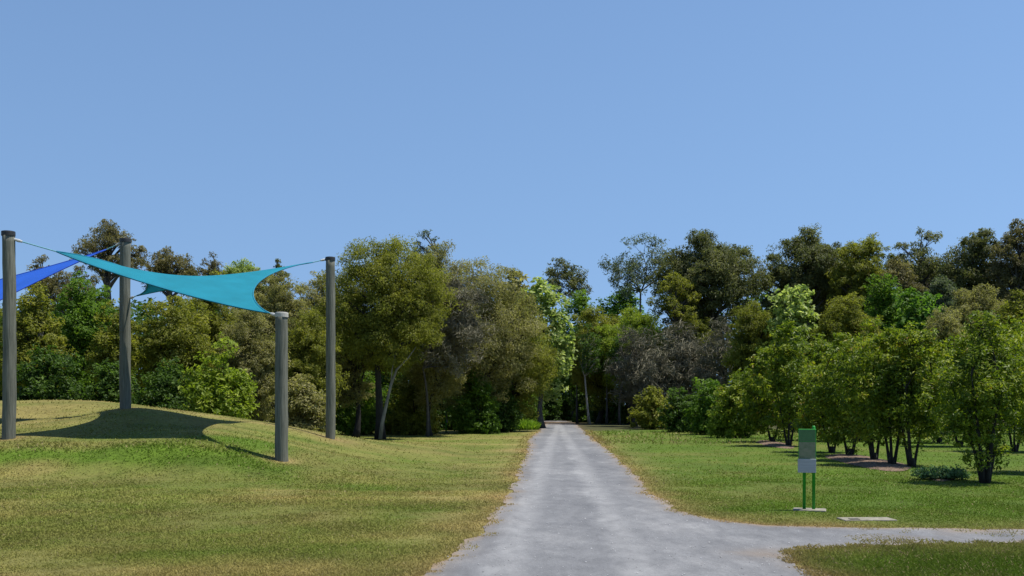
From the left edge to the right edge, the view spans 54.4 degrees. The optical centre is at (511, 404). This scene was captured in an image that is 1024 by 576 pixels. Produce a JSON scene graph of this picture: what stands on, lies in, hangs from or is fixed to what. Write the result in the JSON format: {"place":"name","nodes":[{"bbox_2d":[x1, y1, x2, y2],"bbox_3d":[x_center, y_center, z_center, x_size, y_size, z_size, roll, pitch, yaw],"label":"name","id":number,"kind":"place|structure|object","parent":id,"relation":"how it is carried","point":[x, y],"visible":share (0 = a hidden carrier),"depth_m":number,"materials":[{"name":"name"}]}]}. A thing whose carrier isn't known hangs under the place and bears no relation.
{"place":"outdoors","nodes":[
{"label":"outdoors","id":0,"kind":"place"},
{"bbox_2d":[0,399,1023,575],"bbox_3d":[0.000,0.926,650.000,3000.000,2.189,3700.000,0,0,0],"label":"ground","id":1,"kind":"structure","parent":0,"point":[175,419],"depth_m":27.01,"materials":[{"name":"green plant"}]},
{"bbox_2d":[1,230,16,439],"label":"sail post","id":2,"kind":"object","parent":1,"relation":"on","point":[9,397],"visible":0.94,"depth_m":27.85,"materials":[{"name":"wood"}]},
{"bbox_2d":[0,281,76,396],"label":"tree","id":3,"kind":"object","parent":1,"relation":"on","point":[33,326],"visible":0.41,"depth_m":46.65,"materials":[{"name":"green plant"}]},
{"bbox_2d":[25,254,60,335],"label":"tree","id":4,"kind":"object","parent":1,"relation":"on","point":[41,260],"visible":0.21,"depth_m":77.83,"materials":[{"name":"green plant"}]},
{"bbox_2d":[16,344,97,400],"bbox_3d":[-18.596,-0.924,40.070,3.203,3.111,2.932,0,0,35],"label":"shrub","id":5,"kind":"object","parent":1,"relation":"on","point":[49,381],"visible":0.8,"depth_m":39.54,"materials":[{"name":"green plant"}]},
{"bbox_2d":[36,265,104,331],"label":"tree","id":6,"kind":"object","parent":1,"relation":"on","point":[52,285],"visible":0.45,"depth_m":65.65,"materials":[{"name":"green plant"}]},
{"bbox_2d":[44,270,110,400],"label":"tree","id":7,"kind":"object","parent":1,"relation":"on","point":[83,322],"visible":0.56,"depth_m":49.59,"materials":[{"name":"green plant"}]},
{"bbox_2d":[61,285,137,399],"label":"tree","id":8,"kind":"object","parent":1,"relation":"on","point":[103,294],"visible":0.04,"depth_m":59.57,"materials":[{"name":"green plant"}]},
{"bbox_2d":[69,218,150,322],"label":"tree","id":9,"kind":"object","parent":1,"relation":"on","point":[110,236],"visible":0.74,"depth_m":71.40,"materials":[{"name":"green plant"}]},
{"bbox_2d":[84,357,139,403],"bbox_3d":[-16.521,-0.449,40.906,2.267,2.972,2.108,0,0,0],"label":"shrub","id":10,"kind":"object","parent":1,"relation":"on","point":[110,375],"visible":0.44,"depth_m":40.64,"materials":[{"name":"green plant"}]},
{"bbox_2d":[84,298,145,401],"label":"tree","id":11,"kind":"object","parent":1,"relation":"on","point":[105,340],"visible":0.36,"depth_m":45.74,"materials":[{"name":"green plant"}]},
{"bbox_2d":[119,238,130,408],"bbox_3d":[-12.820,-2.550,33.000,0.381,5.917,0.381,0,0,0],"label":"sail post","id":12,"kind":"object","parent":1,"relation":"on","point":[125,337],"visible":0.9,"depth_m":32.85,"materials":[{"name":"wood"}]},
{"bbox_2d":[0,242,119,300],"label":"shade sail","id":13,"kind":"object","parent":12,"relation":"attached to","point":[27,279],"visible":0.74,"depth_m":32.52,"materials":[{"name":"blue fabric"}]},
{"bbox_2d":[131,356,198,411],"bbox_3d":[-14.904,-0.393,43.128,2.820,3.431,3.222,0,0,30],"label":"shrub","id":14,"kind":"object","parent":1,"relation":"on","point":[160,391],"visible":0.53,"depth_m":42.62,"materials":[{"name":"green plant"}]},
{"bbox_2d":[142,245,204,354],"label":"tree","id":15,"kind":"object","parent":1,"relation":"on","point":[163,262],"visible":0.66,"depth_m":74.37,"materials":[{"name":"green plant"}]},
{"bbox_2d":[131,294,223,404],"bbox_3d":[-16.391,-1.635,47.995,4.985,7.366,4.263,0,0,-31],"label":"tree","id":16,"kind":"object","parent":1,"relation":"on","point":[164,342],"visible":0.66,"depth_m":47.33,"materials":[{"name":"green plant"}]},
{"bbox_2d":[176,269,240,375],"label":"tree","id":17,"kind":"object","parent":1,"relation":"on","point":[216,322],"visible":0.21,"depth_m":62.12,"materials":[{"name":"green plant"}]},
{"bbox_2d":[193,251,225,313],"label":"tree","id":18,"kind":"object","parent":1,"relation":"on","point":[213,265],"visible":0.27,"depth_m":79.52,"materials":[{"name":"green plant"}]},
{"bbox_2d":[177,331,259,418],"bbox_3d":[-12.082,-0.832,41.067,3.106,4.384,3.081,0,0,44],"label":"shrub","id":19,"kind":"object","parent":1,"relation":"on","point":[223,396],"visible":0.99,"depth_m":40.58,"materials":[{"name":"green plant"}]},
{"bbox_2d":[223,257,269,309],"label":"tree","id":20,"kind":"object","parent":1,"relation":"on","point":[241,266],"visible":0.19,"depth_m":77.57,"materials":[{"name":"green plant"}]},
{"bbox_2d":[212,308,292,421],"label":"tree","id":21,"kind":"object","parent":1,"relation":"on","point":[255,347],"visible":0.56,"depth_m":49.55,"materials":[{"name":"green plant"}]},
{"bbox_2d":[227,269,278,420],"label":"tree","id":22,"kind":"object","parent":1,"relation":"on","point":[259,292],"visible":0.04,"depth_m":67.53,"materials":[{"name":"green plant"}]},
{"bbox_2d":[275,312,288,461],"bbox_3d":[-6.250,-0.342,26.998,0.371,4.316,0.366,0,0,0],"label":"sail post","id":23,"kind":"object","parent":1,"relation":"on","point":[281,386],"visible":0.95,"depth_m":26.86,"materials":[{"name":"grey metal"}]},
{"bbox_2d":[14,238,324,315],"bbox_3d":[-10.196,-3.832,31.498,7.731,2.926,9.098,0,0,0],"label":"shade sail","id":24,"kind":"object","parent":23,"relation":"attached to","point":[236,290],"visible":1,"depth_m":29.03,"materials":[{"name":"teal fabric"}]},
{"bbox_2d":[239,271,325,422],"bbox_3d":[-13.767,-3.075,59.874,5.506,10.220,4.522,0,0,0],"label":"tree","id":25,"kind":"object","parent":1,"relation":"on","point":[288,304],"visible":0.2,"depth_m":59.47,"materials":[{"name":"green plant"}]},
{"bbox_2d":[266,373,336,432],"bbox_3d":[-9.892,0.325,46.932,2.917,3.672,3.075,0,0,39],"label":"shrub","id":26,"kind":"object","parent":1,"relation":"on","point":[303,417],"visible":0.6,"depth_m":46.59,"materials":[{"name":"green plant"}]},
{"bbox_2d":[269,308,350,425],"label":"tree","id":27,"kind":"object","parent":1,"relation":"on","point":[305,355],"visible":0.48,"depth_m":52.38,"materials":[{"name":"green plant"}]},
{"bbox_2d":[293,271,343,422],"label":"tree","id":28,"kind":"object","parent":1,"relation":"on","point":[314,295],"visible":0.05,"depth_m":65.33,"materials":[{"name":"green plant"}]},
{"bbox_2d":[325,256,335,438],"bbox_3d":[-6.566,-1.904,35.999,0.370,6.861,0.361,0,0,0],"label":"sail post","id":29,"kind":"object","parent":1,"relation":"on","point":[330,352],"visible":0.95,"depth_m":35.85,"materials":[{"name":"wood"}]},
{"bbox_2d":[323,274,375,437],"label":"wattle tree","id":30,"kind":"object","parent":1,"relation":"on","point":[356,393],"visible":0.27,"depth_m":59.66,"materials":[{"name":"green plant"}]},
{"bbox_2d":[325,366,395,434],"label":"shrub","id":31,"kind":"object","parent":1,"relation":"on","point":[346,423],"visible":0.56,"depth_m":65.24,"materials":[{"name":"green plant"}]},
{"bbox_2d":[308,232,463,439],"bbox_3d":[-7.103,-3.892,56.990,8.978,11.860,6.810,0,0,0],"label":"wattle tree","id":32,"kind":"object","parent":1,"relation":"on","point":[391,325],"visible":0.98,"depth_m":55.87,"materials":[{"name":"green plant"}]},
{"bbox_2d":[383,372,445,434],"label":"shrub","id":33,"kind":"object","parent":1,"relation":"on","point":[409,419],"visible":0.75,"depth_m":65.35,"materials":[{"name":"green plant"}]},
{"bbox_2d":[412,229,445,268],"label":"tree","id":34,"kind":"object","parent":1,"relation":"on","point":[423,235],"visible":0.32,"depth_m":104.90,"materials":[{"name":"green plant"}]},
{"bbox_2d":[394,239,481,435],"bbox_3d":[-5.140,-4.309,64.249,6.244,12.733,5.818,0,0,-41],"label":"wattle tree","id":35,"kind":"object","parent":1,"relation":"on","point":[436,385],"visible":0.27,"depth_m":63.45,"materials":[{"name":"green plant"}]},
{"bbox_2d":[422,392,470,429],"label":"shrub","id":36,"kind":"object","parent":1,"relation":"on","point":[449,424],"visible":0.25,"depth_m":77.90,"materials":[{"name":"green plant"}]},
{"bbox_2d":[416,261,498,436],"bbox_3d":[-3.913,-3.478,61.930,6.238,11.024,5.026,0,0,0],"label":"scrub tree","id":37,"kind":"object","parent":1,"relation":"on","point":[471,324],"visible":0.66,"depth_m":61.50,"materials":[{"name":"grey plant"}]},
{"bbox_2d":[446,369,502,433],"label":"shrub","id":38,"kind":"object","parent":1,"relation":"on","point":[476,418],"visible":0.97,"depth_m":67.52,"materials":[{"name":"green plant"}]},
{"bbox_2d":[415,256,552,410],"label":"wattle tree","id":39,"kind":"object","parent":1,"relation":"on","point":[502,347],"visible":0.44,"depth_m":68.60,"materials":[{"name":"green plant"}]},
{"bbox_2d":[0,289,1005,426],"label":"woodland","id":40,"kind":"object","parent":1,"relation":"on","point":[139,309],"visible":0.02,"depth_m":88.54,"materials":[{"name":"green plant"}]},
{"bbox_2d":[489,378,522,431],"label":"shrub","id":41,"kind":"object","parent":1,"relation":"on","point":[509,418],"visible":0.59,"depth_m":71.55,"materials":[{"name":"green plant"}]},
{"bbox_2d":[495,268,539,317],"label":"tree","id":42,"kind":"object","parent":1,"relation":"on","point":[519,282],"visible":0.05,"depth_m":91.35,"materials":[{"name":"green plant"}]},
{"bbox_2d":[503,418,540,429],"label":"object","id":43,"kind":"object","parent":1,"relation":"on","point":[526,424],"visible":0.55,"depth_m":78.64,"materials":[{"name":"green plant"}]},
{"bbox_2d":[488,294,560,419],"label":"wattle tree","id":44,"kind":"object","parent":1,"relation":"on","point":[538,369],"visible":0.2,"depth_m":73.07,"materials":[{"name":"green plant"}]},
{"bbox_2d":[517,276,577,427],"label":"tree","id":45,"kind":"object","parent":1,"relation":"on","point":[563,341],"visible":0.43,"depth_m":83.31,"materials":[{"name":"green plant"}]},
{"bbox_2d":[542,379,562,420],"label":"shrub","id":46,"kind":"object","parent":1,"relation":"on","point":[553,413],"visible":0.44,"depth_m":121.36,"materials":[{"name":"green plant"}]},
{"bbox_2d":[535,257,593,305],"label":"tree","id":47,"kind":"object","parent":1,"relation":"on","point":[566,274],"visible":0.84,"depth_m":126.30,"materials":[{"name":"green plant"}]},
{"bbox_2d":[557,380,575,420],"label":"shrub","id":48,"kind":"object","parent":1,"relation":"on","point":[565,409],"visible":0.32,"depth_m":123.39,"materials":[{"name":"green plant"}]},
{"bbox_2d":[551,289,597,414],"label":"tree","id":49,"kind":"object","parent":1,"relation":"on","point":[580,301],"visible":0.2,"depth_m":111.51,"materials":[{"name":"green plant"}]},
{"bbox_2d":[569,385,593,422],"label":"shrub","id":50,"kind":"object","parent":1,"relation":"on","point":[582,413],"visible":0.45,"depth_m":109.42,"materials":[{"name":"green plant"}]},
{"bbox_2d":[576,324,604,424],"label":"sapling","id":51,"kind":"object","parent":1,"relation":"on","point":[584,363],"visible":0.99,"depth_m":97.81,"materials":[{"name":"green plant"}]},
{"bbox_2d":[568,305,622,423],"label":"tree","id":52,"kind":"object","parent":1,"relation":"on","point":[596,388],"visible":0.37,"depth_m":103.25,"materials":[{"name":"green plant"}]},
{"bbox_2d":[591,332,610,423],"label":"sapling","id":53,"kind":"object","parent":1,"relation":"on","point":[606,419],"visible":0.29,"depth_m":100.91,"materials":[{"name":"green plant"}]},
{"bbox_2d":[586,392,624,422],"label":"shrub","id":54,"kind":"object","parent":1,"relation":"on","point":[595,415],"visible":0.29,"depth_m":105.22,"materials":[{"name":"green plant"}]},
{"bbox_2d":[603,336,628,424],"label":"sapling","id":55,"kind":"object","parent":1,"relation":"on","point":[614,354],"visible":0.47,"depth_m":96.88,"materials":[{"name":"green plant"}]},
{"bbox_2d":[596,287,648,419],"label":"tree","id":56,"kind":"object","parent":1,"relation":"on","point":[618,305],"visible":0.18,"depth_m":125.41,"materials":[{"name":"green plant"}]},
{"bbox_2d":[610,390,642,423],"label":"shrub","id":57,"kind":"object","parent":1,"relation":"on","point":[624,410],"visible":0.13,"depth_m":101.87,"materials":[{"name":"green plant"}]},
{"bbox_2d":[591,303,664,423],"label":"tree","id":58,"kind":"object","parent":1,"relation":"on","point":[643,321],"visible":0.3,"depth_m":99.27,"materials":[{"name":"green plant"}]},
{"bbox_2d":[602,325,661,426],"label":"scrub tree","id":59,"kind":"object","parent":1,"relation":"on","point":[627,375],"visible":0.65,"depth_m":89.40,"materials":[{"name":"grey plant"}]},
{"bbox_2d":[598,233,674,312],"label":"tree","id":60,"kind":"object","parent":1,"relation":"on","point":[628,279],"visible":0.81,"depth_m":121.19,"materials":[{"name":"green plant"}]},
{"bbox_2d":[627,385,673,429],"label":"shrub","id":61,"kind":"object","parent":1,"relation":"on","point":[646,409],"visible":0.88,"depth_m":79.44,"materials":[{"name":"green plant"}]},
{"bbox_2d":[629,345,686,409],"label":"scrub tree","id":62,"kind":"object","parent":1,"relation":"on","point":[650,371],"visible":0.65,"depth_m":83.47,"materials":[{"name":"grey plant"}]},
{"bbox_2d":[646,270,701,413],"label":"tree","id":63,"kind":"object","parent":1,"relation":"on","point":[671,301],"visible":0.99,"depth_m":96.60,"materials":[{"name":"green plant"}]},
{"bbox_2d":[656,386,703,432],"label":"shrub","id":64,"kind":"object","parent":1,"relation":"on","point":[672,421],"visible":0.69,"depth_m":71.58,"materials":[{"name":"green plant"}]},
{"bbox_2d":[652,320,717,409],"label":"scrub tree","id":65,"kind":"object","parent":1,"relation":"on","point":[682,355],"visible":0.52,"depth_m":85.12,"materials":[{"name":"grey plant"}]},
{"bbox_2d":[655,310,721,389],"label":"tree","id":66,"kind":"object","parent":1,"relation":"on","point":[697,322],"visible":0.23,"depth_m":96.75,"materials":[{"name":"green plant"}]},
{"bbox_2d":[682,377,722,434],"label":"shrub","id":67,"kind":"object","parent":1,"relation":"on","point":[697,413],"visible":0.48,"depth_m":65.72,"materials":[{"name":"green plant"}]},
{"bbox_2d":[646,228,775,368],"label":"tree","id":68,"kind":"object","parent":1,"relation":"on","point":[705,263],"visible":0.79,"depth_m":99.74,"materials":[{"name":"green plant"}]},
{"bbox_2d":[686,314,742,404],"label":"scrub tree","id":69,"kind":"object","parent":1,"relation":"on","point":[707,357],"visible":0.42,"depth_m":81.51,"materials":[{"name":"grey plant"}]},
{"bbox_2d":[705,390,756,437],"bbox_3d":[13.178,0.619,60.041,2.991,3.076,2.778,0,0,38],"label":"shrub","id":70,"kind":"object","parent":1,"relation":"on","point":[719,428],"visible":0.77,"depth_m":59.61,"materials":[{"name":"green plant"}]},
{"bbox_2d":[710,370,771,437],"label":"orchard tree","id":71,"kind":"object","parent":1,"relation":"on","point":[725,388],"visible":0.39,"depth_m":59.37,"materials":[{"name":"green plant"}]},
{"bbox_2d":[720,299,782,392],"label":"tree","id":72,"kind":"object","parent":1,"relation":"on","point":[748,339],"visible":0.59,"depth_m":75.45,"materials":[{"name":"green plant"}]},
{"bbox_2d":[733,346,801,440],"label":"orchard tree","id":73,"kind":"object","parent":1,"relation":"on","point":[757,408],"visible":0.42,"depth_m":52.54,"materials":[{"name":"green plant"}]},
{"bbox_2d":[757,252,795,419],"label":"gum tree","id":74,"kind":"object","parent":1,"relation":"on","point":[766,304],"visible":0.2,"depth_m":107.61,"materials":[{"name":"green plant"}]},
{"bbox_2d":[748,317,825,445],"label":"orchard tree","id":75,"kind":"object","parent":1,"relation":"on","point":[782,381],"visible":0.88,"depth_m":47.55,"materials":[{"name":"green plant"}]},
{"bbox_2d":[762,284,819,430],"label":"tree","id":76,"kind":"object","parent":1,"relation":"on","point":[801,313],"visible":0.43,"depth_m":73.49,"materials":[{"name":"green plant"}]},
{"bbox_2d":[756,223,854,408],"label":"gum tree","id":77,"kind":"object","parent":1,"relation":"on","point":[813,256],"visible":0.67,"depth_m":102.56,"materials":[{"name":"green plant"}]},
{"bbox_2d":[793,426,825,511],"bbox_3d":[5.600,1.205,18.738,0.600,1.610,0.400,0,0,18],"label":"park sign","id":78,"kind":"object","parent":1,"relation":"on","point":[806,450],"visible":0.98,"depth_m":18.69,"materials":[{"name":"metal"}]},
{"bbox_2d":[793,333,839,434],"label":"orchard tree","id":79,"kind":"object","parent":1,"relation":"on","point":[819,343],"visible":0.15,"depth_m":55.22,"materials":[{"name":"green plant"}]},
{"bbox_2d":[792,355,850,452],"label":"orchard tree","id":80,"kind":"object","parent":1,"relation":"on","point":[808,422],"visible":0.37,"depth_m":41.38,"materials":[{"name":"green plant"}]},
{"bbox_2d":[807,291,883,369],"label":"tree","id":81,"kind":"object","parent":1,"relation":"on","point":[842,319],"visible":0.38,"depth_m":71.22,"materials":[{"name":"green plant"}]},
{"bbox_2d":[824,232,896,318],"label":"gum tree","id":82,"kind":"object","parent":1,"relation":"on","point":[858,273],"visible":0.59,"depth_m":99.05,"materials":[{"name":"green plant"}]},
{"bbox_2d":[837,517,896,520],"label":"concrete slab","id":83,"kind":"structure","parent":1,"relation":"on","point":[866,518],"depth_m":17.12,"materials":[{"name":"grey concrete"}]},
{"bbox_2d":[825,454,910,470],"bbox_3d":[12.403,1.953,34.917,1.888,0.078,10.646,0,0,6],"label":"mulch bed","id":84,"kind":"object","parent":1,"relation":"on","point":[868,462],"visible":0.96,"depth_m":33.31,"materials":[{"name":"brown soil"}]},
{"bbox_2d":[804,332,871,454],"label":"orchard tree","id":85,"kind":"object","parent":84,"relation":"on","point":[838,415],"visible":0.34,"depth_m":38.75,"materials":[{"name":"green plant"}]},
{"bbox_2d":[827,315,906,458],"bbox_3d":[12.823,-0.581,35.446,2.931,5.245,3.088,0,0,26],"label":"orchard tree","id":86,"kind":"object","parent":84,"relation":"on","point":[858,427],"visible":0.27,"depth_m":35.26,"materials":[{"name":"green plant"}]},
{"bbox_2d":[840,324,932,463],"bbox_3d":[12.388,-0.301,32.829,2.757,4.681,2.736,0,0,36],"label":"orchard tree","id":87,"kind":"object","parent":84,"relation":"on","point":[867,382],"visible":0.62,"depth_m":32.57,"materials":[{"name":"green plant"}]},
{"bbox_2d":[856,273,913,335],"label":"tree","id":88,"kind":"object","parent":1,"relation":"on","point":[880,301],"visible":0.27,"depth_m":77.63,"materials":[{"name":"green plant"}]},
{"bbox_2d":[867,256,928,419],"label":"gum tree","id":89,"kind":"object","parent":1,"relation":"on","point":[897,267],"visible":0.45,"depth_m":95.22,"materials":[{"name":"green plant"}]},
{"bbox_2d":[881,285,946,431],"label":"tree","id":90,"kind":"object","parent":1,"relation":"on","point":[920,315],"visible":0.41,"depth_m":69.68,"materials":[{"name":"green plant"}]},
{"bbox_2d":[869,321,959,466],"bbox_3d":[13.121,-0.332,32.058,2.803,4.745,2.853,0,0,40],"label":"orchard tree","id":91,"kind":"object","parent":1,"relation":"on","point":[918,407],"visible":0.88,"depth_m":31.78,"materials":[{"name":"green plant"}]},
{"bbox_2d":[885,227,947,308],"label":"gum tree","id":92,"kind":"object","parent":1,"relation":"on","point":[924,266],"visible":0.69,"depth_m":105.24,"materials":[{"name":"green plant"}]},
{"bbox_2d":[928,478,953,480],"bbox_3d":[11.501,1.960,26.700,0.685,0.065,1.910,0,0,31],"label":"mulch bed","id":93,"kind":"object","parent":1,"relation":"on","point":[938,479],"visible":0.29,"depth_m":26.12,"materials":[{"name":"brown soil"}]},
{"bbox_2d":[909,464,970,479],"bbox_3d":[11.352,1.797,26.469,1.341,0.478,1.393,0,0,-36],"label":"ground plant","id":94,"kind":"object","parent":93,"relation":"on","point":[942,471],"visible":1,"depth_m":26.24,"materials":[{"name":"green plant"}]},
{"bbox_2d":[918,274,966,319],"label":"gum tree","id":95,"kind":"object","parent":1,"relation":"on","point":[944,287],"visible":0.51,"depth_m":91.38,"materials":[{"name":"green plant"}]},
{"bbox_2d":[916,305,975,435],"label":"tree","id":96,"kind":"object","parent":1,"relation":"on","point":[945,326],"visible":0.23,"depth_m":63.49,"materials":[{"name":"green plant"}]},
{"bbox_2d":[921,333,993,445],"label":"orchard tree","id":97,"kind":"object","parent":1,"relation":"on","point":[961,354],"visible":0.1,"depth_m":46.90,"materials":[{"name":"green plant"}]},
{"bbox_2d":[933,228,1008,311],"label":"gum tree","id":98,"kind":"object","parent":1,"relation":"on","point":[970,258],"visible":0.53,"depth_m":96.87,"materials":[{"name":"green plant"}]},
{"bbox_2d":[929,309,1023,482],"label":"orchard tree","id":99,"kind":"object","parent":1,"relation":"on","point":[995,389],"visible":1,"depth_m":25.04,"materials":[{"name":"green plant"}]},
{"bbox_2d":[947,283,1011,355],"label":"tree","id":100,"kind":"object","parent":1,"relation":"on","point":[966,305],"visible":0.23,"depth_m":73.59,"materials":[{"name":"green plant"}]},
{"bbox_2d":[967,315,1023,451],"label":"orchard tree","id":101,"kind":"object","parent":1,"relation":"on","point":[1009,335],"visible":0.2,"depth_m":41.89,"materials":[{"name":"green plant"}]},
{"bbox_2d":[985,218,1023,319],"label":"gum tree","id":102,"kind":"object","parent":1,"relation":"on","point":[1010,269],"visible":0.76,"depth_m":93.45,"materials":[{"name":"green plant"}]},
{"bbox_2d":[988,289,1023,351],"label":"tree","id":103,"kind":"object","parent":1,"relation":"on","point":[1005,309],"visible":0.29,"depth_m":67.82,"materials":[{"name":"green plant"}]},
{"bbox_2d":[1003,327,1023,445],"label":"orchard tree","id":104,"kind":"object","parent":1,"relation":"on","point":[1020,434],"visible":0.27,"depth_m":29.11,"materials":[{"name":"green plant"}]},
{"bbox_2d":[0,0,1023,385],"label":"sky","id":105,"kind":"structure","parent":0,"point":[523,134],"materials":[{"name":"blue"}]},
{"bbox_2d":[424,420,1023,575],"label":"gravel path","id":106,"kind":"structure","parent":0,"point":[550,469],"depth_m":15.34,"materials":[{"name":"grey gravel"}]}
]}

